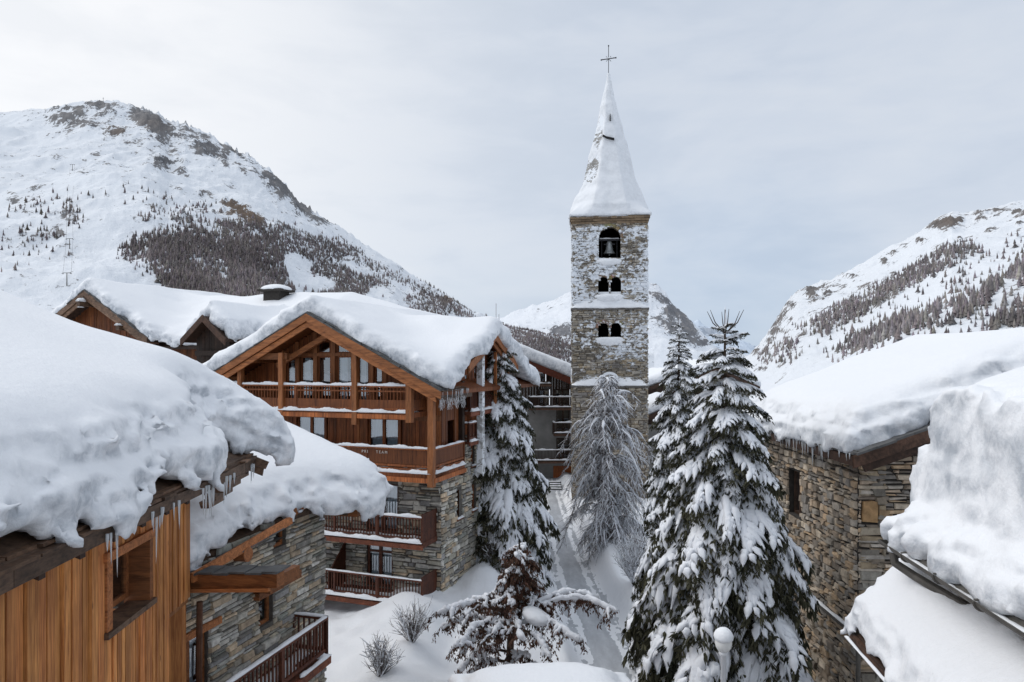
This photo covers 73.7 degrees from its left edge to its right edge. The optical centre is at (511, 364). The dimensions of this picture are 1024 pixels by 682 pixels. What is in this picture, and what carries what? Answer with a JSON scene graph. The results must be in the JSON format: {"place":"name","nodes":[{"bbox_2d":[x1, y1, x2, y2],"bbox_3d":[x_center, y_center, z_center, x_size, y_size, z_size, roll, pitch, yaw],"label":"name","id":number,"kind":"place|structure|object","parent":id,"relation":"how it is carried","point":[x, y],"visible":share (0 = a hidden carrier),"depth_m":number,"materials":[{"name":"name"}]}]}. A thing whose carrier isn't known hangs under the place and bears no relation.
{"place":"outdoors","nodes":[
{"label":"outdoors","id":0,"kind":"place"},
{"bbox_2d":[0,100,653,368],"bbox_3d":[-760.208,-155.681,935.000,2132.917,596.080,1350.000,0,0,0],"label":"mountain","id":1,"kind":"structure","parent":0,"point":[112,147],"depth_m":773.46,"materials":[{"name":"white snow"}]},
{"bbox_2d":[0,181,571,362],"bbox_3d":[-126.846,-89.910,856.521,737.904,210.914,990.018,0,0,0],"label":"larch forest","id":2,"kind":"object","parent":1,"relation":"on","point":[189,274],"visible":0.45,"depth_m":609.37,"materials":[{"name":"plant"}]},
{"bbox_2d":[0,0,1023,345],"label":"sky","id":3,"kind":"structure","parent":0,"point":[776,148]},
{"bbox_2d":[324,374,778,681],"bbox_3d":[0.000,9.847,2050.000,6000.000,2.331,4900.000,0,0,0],"label":"snowy ground","id":4,"kind":"structure","parent":0,"point":[351,626],"depth_m":25.56,"materials":[{"name":"white snow"}]},
{"bbox_2d":[0,290,294,681],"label":"timber chalet","id":5,"kind":"object","parent":4,"relation":"on","point":[118,453],"visible":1,"depth_m":9.70,"materials":[{"name":"brown wood"}]},
{"bbox_2d":[104,527,156,639],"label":"window","id":6,"kind":"structure","parent":5,"relation":"in","point":[133,584],"depth_m":11.22,"materials":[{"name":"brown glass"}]},
{"bbox_2d":[113,421,393,681],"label":"stone house","id":7,"kind":"structure","parent":4,"relation":"on","point":[257,564],"depth_m":15.85,"materials":[{"name":"grey stone"}]},
{"bbox_2d":[186,633,203,681],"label":"balcony door","id":8,"kind":"structure","parent":7,"relation":"in","point":[190,645],"depth_m":13.86,"materials":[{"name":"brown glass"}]},
{"bbox_2d":[258,596,268,625],"bbox_3d":[-6.291,5.695,16.020,0.970,0.710,0.540,0,0,15],"label":"window","id":9,"kind":"structure","parent":7,"relation":"in","point":[266,600],"depth_m":16.10,"materials":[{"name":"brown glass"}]},
{"bbox_2d":[273,531,281,546],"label":"window","id":10,"kind":"structure","parent":7,"relation":"in","point":[279,534],"depth_m":16.60,"materials":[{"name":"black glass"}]},
{"bbox_2d":[52,278,539,605],"bbox_3d":[-14.106,3.218,40.644,32.535,17.164,20.498,0,0,20],"label":"gabled chalet","id":11,"kind":"object","parent":4,"relation":"on","point":[397,395],"visible":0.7,"depth_m":28.71,"materials":[{"name":"stone"}]},
{"bbox_2d":[287,359,294,397],"bbox_3d":[-9.513,0.775,30.448,0.480,2.050,0.970,0,0,20],"label":"window","id":12,"kind":"structure","parent":11,"relation":"in","point":[291,365],"depth_m":30.19,"materials":[{"name":"grey glass"}]},
{"bbox_2d":[301,356,312,397],"bbox_3d":[-8.723,0.720,30.161,0.680,2.160,0.970,0,0,20],"label":"window","id":13,"kind":"structure","parent":11,"relation":"in","point":[306,361],"depth_m":29.92,"materials":[{"name":"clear glass"}]},
{"bbox_2d":[294,417,327,439],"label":"window","id":14,"kind":"structure","parent":11,"relation":"in","point":[317,426],"depth_m":29.75,"materials":[{"name":"grey glass"}]},
{"bbox_2d":[318,356,329,398],"bbox_3d":[-7.901,0.720,29.862,0.650,2.160,0.970,0,0,20],"label":"window","id":15,"kind":"structure","parent":11,"relation":"in","point":[323,361],"depth_m":29.87,"materials":[{"name":"grey glass"}]},
{"bbox_2d":[318,341,329,352],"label":"window","id":16,"kind":"structure","parent":11,"relation":"in","point":[324,347],"depth_m":29.84,"materials":[{"name":"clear glass"}]},
{"bbox_2d":[337,356,350,398],"bbox_3d":[-6.957,0.720,29.518,0.720,2.160,0.970,0,0,20],"label":"window","id":17,"kind":"structure","parent":11,"relation":"in","point":[343,362],"depth_m":29.29,"materials":[{"name":"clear glass"}]},
{"bbox_2d":[337,345,350,352],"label":"window","id":18,"kind":"structure","parent":11,"relation":"in","point":[339,349],"depth_m":29.36,"materials":[{"name":"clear glass"}]},
{"bbox_2d":[359,358,368,399],"bbox_3d":[-6.078,0.720,29.198,0.530,2.160,0.970,0,0,20],"label":"window","id":19,"kind":"structure","parent":11,"relation":"in","point":[363,365],"depth_m":28.94,"materials":[{"name":"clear glass"}]},
{"bbox_2d":[375,367,381,399],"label":"window","id":20,"kind":"structure","parent":11,"relation":"in","point":[378,373],"depth_m":28.82,"materials":[{"name":"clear glass"}]},
{"bbox_2d":[368,545,392,586],"bbox_3d":[-5.333,8.325,28.996,1.230,1.850,0.980,0,0,20],"label":"balcony door","id":21,"kind":"structure","parent":11,"relation":"in","point":[380,561],"depth_m":28.66,"materials":[{"name":"grey glass"}]},
{"bbox_2d":[368,484,397,530],"bbox_3d":[-5.206,5.920,28.950,1.500,1.960,0.980,0,0,20],"label":"balcony door","id":22,"kind":"structure","parent":11,"relation":"in","point":[391,506],"depth_m":28.54,"materials":[{"name":"grey glass"}]},
{"bbox_2d":[365,419,401,466],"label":"window","id":23,"kind":"structure","parent":11,"relation":"in","point":[377,432],"depth_m":28.59,"materials":[{"name":"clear glass"}]},
{"bbox_2d":[457,490,463,520],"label":"window","id":24,"kind":"structure","parent":11,"relation":"in","point":[461,517],"depth_m":29.37,"materials":[{"name":"black glass"}]},
{"bbox_2d":[449,440,476,467],"bbox_3d":[-2.215,4.010,30.697,1.186,1.120,0.610,0,0,20],"label":"window","id":25,"kind":"structure","parent":11,"relation":"in","point":[473,465],"depth_m":30.66,"materials":[{"name":"black glass"}]},
{"bbox_2d":[471,484,477,512],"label":"window","id":26,"kind":"structure","parent":11,"relation":"in","point":[476,508],"depth_m":30.87,"materials":[{"name":"black glass"}]},
{"bbox_2d":[474,365,476,378],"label":"window","id":27,"kind":"structure","parent":11,"relation":"in","point":[475,368],"depth_m":30.99,"materials":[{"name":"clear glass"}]},
{"bbox_2d":[361,629,404,676],"bbox_3d":[-3.935,8.847,20.559,1.263,1.391,1.511,0,0,-38],"label":"shrub","id":28,"kind":"object","parent":4,"relation":"on","point":[380,663],"visible":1,"depth_m":20.51,"materials":[{"name":"grey plant"}]},
{"bbox_2d":[388,595,434,642],"bbox_3d":[-3.313,8.466,22.665,1.591,1.673,1.580,0,0,0],"label":"shrub","id":29,"kind":"object","parent":4,"relation":"on","point":[415,629],"visible":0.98,"depth_m":22.50,"materials":[{"name":"grey plant"}]},
{"bbox_2d":[478,531,497,563],"bbox_3d":[-0.860,8.115,30.439,1.565,1.883,1.405,0,0,0],"label":"shrub","id":30,"kind":"object","parent":4,"relation":"on","point":[487,548],"visible":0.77,"depth_m":30.33,"materials":[{"name":"grey plant"}]},
{"bbox_2d":[471,317,560,593],"bbox_3d":[-0.585,6.046,32.364,5.988,17.052,6.250,0,0,16],"label":"spruce tree","id":31,"kind":"object","parent":4,"relation":"on","point":[513,507],"visible":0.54,"depth_m":31.21,"materials":[{"name":"green plant"}]},
{"bbox_2d":[425,542,617,673],"bbox_3d":[0.269,8.258,20.040,5.605,6.095,3.399,0,0,0],"label":"pine tree","id":32,"kind":"object","parent":4,"relation":"on","point":[512,599],"visible":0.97,"depth_m":19.61,"materials":[{"name":"green plant"}]},
{"bbox_2d":[496,303,571,477],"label":"dark chalet","id":33,"kind":"object","parent":4,"relation":"on","point":[550,424],"visible":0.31,"depth_m":66.08,"materials":[{"name":"brown paint"}]},
{"bbox_2d":[539,389,548,404],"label":"window","id":34,"kind":"structure","parent":33,"relation":"in","point":[541,392],"depth_m":67.15,"materials":[{"name":"black glass"}]},
{"bbox_2d":[555,389,569,404],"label":"window","id":35,"kind":"structure","parent":33,"relation":"in","point":[558,392],"depth_m":67.20,"materials":[{"name":"black glass"}]},
{"bbox_2d":[553,466,571,477],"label":"door","id":36,"kind":"structure","parent":33,"relation":"in","point":[557,470],"depth_m":66.36,"materials":[{"name":"brown wood"}]},
{"bbox_2d":[556,410,569,430],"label":"window","id":37,"kind":"structure","parent":33,"relation":"in","point":[561,415],"depth_m":67.20,"materials":[{"name":"black glass"}]},
{"bbox_2d":[556,438,569,457],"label":"window","id":38,"kind":"structure","parent":33,"relation":"in","point":[558,440],"depth_m":67.20,"materials":[{"name":"black glass"}]},
{"bbox_2d":[448,662,630,681],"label":"snow mound","id":39,"kind":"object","parent":4,"relation":"on","point":[556,672],"depth_m":11.83,"materials":[{"name":"white snow"}]},
{"bbox_2d":[542,481,561,489],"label":"stone steps","id":40,"kind":"structure","parent":4,"relation":"on","point":[555,485],"depth_m":60.47,"materials":[{"name":"stone"}]},
{"bbox_2d":[555,375,654,566],"bbox_3d":[5.476,5.942,37.999,6.366,10.719,6.217,0,0,0],"label":"larch tree","id":41,"kind":"object","parent":4,"relation":"on","point":[610,521],"visible":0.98,"depth_m":37.34,"materials":[{"name":"grey plant"}]},
{"bbox_2d":[568,45,651,497],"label":"bell tower","id":42,"kind":"structure","parent":4,"relation":"on","point":[610,213],"depth_m":53.06,"materials":[{"name":"stone"}]},
{"bbox_2d":[610,528,650,584],"bbox_3d":[5.419,8.465,29.808,2.272,2.698,2.468,0,0,-18],"label":"shrub","id":43,"kind":"object","parent":4,"relation":"on","point":[630,563],"visible":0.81,"depth_m":29.85,"materials":[{"name":"grey plant"}]},
{"bbox_2d":[647,392,666,476],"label":"chalet","id":44,"kind":"object","parent":4,"relation":"on","point":[653,410],"visible":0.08,"depth_m":62.08,"materials":[{"name":"grey paint"}]},
{"bbox_2d":[625,317,699,671],"bbox_3d":[6.022,5.665,24.106,3.971,14.890,3.968,0,0,-39],"label":"spruce tree","id":45,"kind":"object","parent":4,"relation":"on","point":[670,420],"visible":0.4,"depth_m":23.98,"materials":[{"name":"green plant"}]},
{"bbox_2d":[647,367,708,404],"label":"chalet","id":46,"kind":"object","parent":4,"relation":"on","point":[655,377],"visible":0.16,"depth_m":79.11,"materials":[{"name":"grey paint"}]},
{"bbox_2d":[664,359,760,407],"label":"chalet","id":47,"kind":"object","parent":4,"relation":"on","point":[692,362],"visible":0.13,"depth_m":94.98,"materials":[{"name":"grey paint"}]},
{"bbox_2d":[621,307,821,681],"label":"spruce tree","id":48,"kind":"object","parent":4,"relation":"on","point":[734,552],"visible":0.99,"depth_m":14.69,"materials":[{"name":"green plant"}]},
{"bbox_2d":[713,627,733,681],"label":"street lamp","id":49,"kind":"object","parent":4,"relation":"on","point":[723,637],"visible":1,"depth_m":11.22,"materials":[{"name":"white glass"}]},
{"bbox_2d":[742,327,1023,681],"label":"stone barn","id":50,"kind":"structure","parent":4,"relation":"on","point":[850,436],"depth_m":15.70,"materials":[{"name":"grey stone"}]},
{"bbox_2d":[794,470,800,513],"bbox_3d":[8.320,3.490,18.556,0.980,1.220,0.850,0,0,2],"label":"window","id":51,"kind":"structure","parent":50,"relation":"in","point":[797,507],"depth_m":18.86,"materials":[{"name":"black glass"}]},
{"bbox_2d":[840,366,1023,681],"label":"house","id":52,"kind":"structure","parent":4,"relation":"on","point":[941,599],"depth_m":7.77,"materials":[{"name":"stone"}]},
{"bbox_2d":[545,478,636,681],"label":"lane","id":53,"kind":"structure","parent":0,"point":[604,649],"depth_m":30.61,"materials":[{"name":"white snow"}]},
{"bbox_2d":[497,283,747,367],"bbox_3d":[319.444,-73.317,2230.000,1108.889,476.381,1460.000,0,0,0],"label":"mountain","id":54,"kind":"structure","parent":0,"point":[555,315],"depth_m":2060.98,"materials":[{"name":"white snow"}]},
{"bbox_2d":[691,320,755,354],"bbox_3d":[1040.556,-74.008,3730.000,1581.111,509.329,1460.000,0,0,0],"label":"distant mountain","id":55,"kind":"structure","parent":0,"point":[706,331],"depth_m":3808.22,"materials":[{"name":"white snow"}]},
{"bbox_2d":[743,200,1023,384],"bbox_3d":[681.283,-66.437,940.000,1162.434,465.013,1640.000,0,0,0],"label":"mountain","id":56,"kind":"structure","parent":0,"point":[991,228],"depth_m":483.67,"materials":[{"name":"white snow"}]},
{"bbox_2d":[757,230,1023,364],"bbox_3d":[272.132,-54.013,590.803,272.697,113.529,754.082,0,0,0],"label":"mixed forest","id":57,"kind":"object","parent":56,"relation":"on","point":[895,325],"visible":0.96,"depth_m":361.13,"materials":[{"name":"plant"}]}
]}

